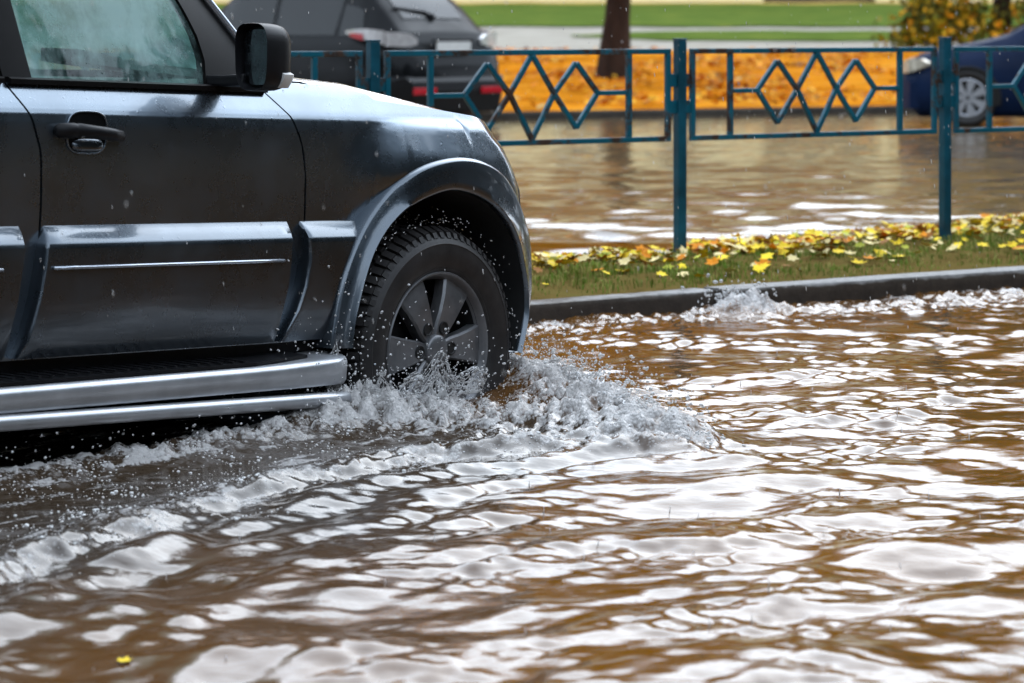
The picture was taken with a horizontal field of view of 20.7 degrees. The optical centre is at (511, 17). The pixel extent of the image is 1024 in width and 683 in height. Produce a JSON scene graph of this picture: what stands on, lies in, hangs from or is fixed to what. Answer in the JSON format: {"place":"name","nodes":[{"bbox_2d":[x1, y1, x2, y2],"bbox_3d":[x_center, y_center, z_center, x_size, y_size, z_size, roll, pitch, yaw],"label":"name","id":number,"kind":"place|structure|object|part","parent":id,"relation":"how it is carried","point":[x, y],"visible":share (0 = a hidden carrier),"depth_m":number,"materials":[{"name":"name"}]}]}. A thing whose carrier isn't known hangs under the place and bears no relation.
{"place":"outdoors","nodes":[
{"label":"outdoors","id":0,"kind":"place"},
{"bbox_2d":[0,242,1023,682],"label":"flood water","id":1,"kind":"structure","parent":0,"point":[268,592],"depth_m":6.79,"materials":[{"name":"brown liquid"}]},
{"bbox_2d":[118,656,130,661],"bbox_3d":[-0.740,1.225,5.352,0.031,0.005,0.034,0,0,0],"label":"floating leaf","id":2,"kind":"object","parent":1,"relation":"on","point":[126,658],"visible":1,"depth_m":5.35,"materials":[{"name":"yellow plant"}]},
{"bbox_2d":[0,384,687,589],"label":"foam","id":3,"kind":"object","parent":1,"relation":"on","point":[241,480],"visible":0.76,"depth_m":7.38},
{"bbox_2d":[1,209,776,465],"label":"water splash","id":4,"kind":"object","parent":1,"relation":"on","point":[469,388],"visible":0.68,"depth_m":8.58,"materials":[{"name":"grey liquid"}]},
{"bbox_2d":[16,0,1022,670],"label":"rain","id":5,"kind":"object","parent":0,"point":[586,196],"visible":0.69,"depth_m":7.18,"materials":[{"name":"liquid"}]},
{"bbox_2d":[25,325,1023,672],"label":"rain impacts","id":6,"kind":"object","parent":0,"point":[669,509],"visible":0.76,"depth_m":6.67,"materials":[{"name":"liquid"}]},
{"bbox_2d":[215,2,1019,3],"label":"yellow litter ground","id":7,"kind":"structure","parent":0,"point":[680,3],"depth_m":83.50,"materials":[{"name":"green plant"}]},
{"bbox_2d":[213,0,1021,3],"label":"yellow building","id":8,"kind":"structure","parent":7,"relation":"on","point":[643,1],"depth_m":88.00,"materials":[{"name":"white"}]},
{"bbox_2d":[216,3,1023,26],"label":"lawn","id":9,"kind":"structure","parent":0,"point":[701,15],"depth_m":69.05,"materials":[{"name":"green plant"}]},
{"bbox_2d":[497,50,925,111],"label":"leaf ground","id":10,"kind":"structure","parent":0,"point":[855,79],"depth_m":40.94,"materials":[{"name":"orange plant"}]},
{"bbox_2d":[492,46,920,108],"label":"leaf carpet","id":11,"kind":"object","parent":10,"relation":"on","point":[710,78],"visible":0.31,"depth_m":41.08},
{"bbox_2d":[595,0,630,77],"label":"broadleaf tree","id":12,"kind":"object","parent":11,"relation":"on","point":[616,25],"visible":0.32,"depth_m":42.02,"materials":[{"name":"brown plant"}]},
{"bbox_2d":[871,0,1023,48],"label":"bush","id":13,"kind":"object","parent":10,"relation":"on","point":[1001,15],"visible":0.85,"depth_m":50.94,"materials":[{"name":"yellow plant"}]},
{"bbox_2d":[478,26,1017,49],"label":"footpath","id":14,"kind":"structure","parent":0,"point":[538,37],"depth_m":54.95,"materials":[{"name":"grey concrete"}]},
{"bbox_2d":[571,30,988,40],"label":"grass wedge","id":15,"kind":"object","parent":14,"relation":"on","point":[854,35],"depth_m":56.63,"materials":[{"name":"green plant"}]},
{"bbox_2d":[485,113,1023,241],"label":"flood water","id":16,"kind":"structure","parent":0,"point":[623,201],"depth_m":21.25,"materials":[{"name":"brown liquid"}]},
{"bbox_2d":[903,23,1023,125],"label":"hatchback car","id":17,"kind":"object","parent":16,"relation":"on","point":[1007,65],"visible":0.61,"depth_m":31.04,"materials":[{"name":"blue paint"}]},
{"bbox_2d":[531,217,1023,299],"bbox_3d":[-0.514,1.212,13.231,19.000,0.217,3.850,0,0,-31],"label":"verge","id":18,"kind":"structure","parent":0,"point":[562,292],"depth_m":12.68,"materials":[{"name":"green plant"}]},
{"bbox_2d":[291,37,1023,253],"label":"metal fence","id":19,"kind":"object","parent":18,"relation":"on","point":[679,80],"visible":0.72,"depth_m":13.40,"materials":[{"name":"teal metal"}]},
{"bbox_2d":[531,211,1023,283],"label":"fallen leaves","id":20,"kind":"object","parent":18,"relation":"on","point":[750,244],"visible":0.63,"depth_m":13.49,"materials":[{"name":"yellow plant"}]},
{"label":"road","id":21,"kind":"structure","parent":0,"visible":0},
{"bbox_2d":[0,0,531,431],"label":"offroad car","id":22,"kind":"object","parent":21,"relation":"on","point":[174,245],"visible":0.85,"depth_m":8.09,"materials":[{"name":"paint"}]},
{"bbox_3d":[-1.629,0.229,7.308,0.334,1.350,0.879,0,-3,38],"label":"rear door","id":23,"kind":"part","parent":22,"relation":"part of","materials":[{"name":"paint"}]},
{"bbox_3d":[-1.087,0.269,8.002,0.334,1.350,1.243,0,-3,38],"label":"front door","id":24,"kind":"part","parent":22,"relation":"part of","materials":[{"name":"paint"}]},
{"bbox_2d":[221,0,502,114],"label":"crossover car","id":25,"kind":"object","parent":21,"relation":"on","point":[337,25],"visible":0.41,"depth_m":31.05,"materials":[{"name":"black paint"}]},
{"bbox_3d":[-3.016,-0.019,32.071,0.880,0.492,0.131,0,0,42],"label":"side window","id":26,"kind":"part","parent":25,"relation":"part of","materials":[{"name":"grey glass"}]},
{"bbox_3d":[-2.265,-0.033,31.403,0.991,0.461,0.144,0,0,42],"label":"side window","id":27,"kind":"part","parent":25,"relation":"part of","materials":[{"name":"grey glass"}]},
{"bbox_3d":[-1.743,0.035,30.919,0.373,0.366,0.120,0,0,42],"label":"side window","id":28,"kind":"part","parent":25,"relation":"part of","materials":[{"name":"grey glass"}]},
{"bbox_3d":[-1.042,-0.181,31.335,0.440,0.376,0.942,0,0,42],"label":"rear window","id":29,"kind":"part","parent":25,"relation":"part of","materials":[{"name":"grey glass"}]},
{"bbox_2d":[528,288,713,323],"bbox_3d":[-0.373,1.292,11.014,2.740,0.320,0.153,0,0,-31],"label":"kerb stone","id":30,"kind":"object","parent":21,"relation":"on","point":[665,301],"visible":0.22,"depth_m":11.44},
{"bbox_2d":[470,105,914,119],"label":"kerb","id":31,"kind":"structure","parent":21,"relation":"on","point":[648,113],"depth_m":34.20,"materials":[{"name":"grey concrete"}]},
{"bbox_2d":[704,266,1023,303],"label":"kerb stone","id":32,"kind":"object","parent":21,"relation":"on","point":[873,287],"visible":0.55,"depth_m":12.11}
]}

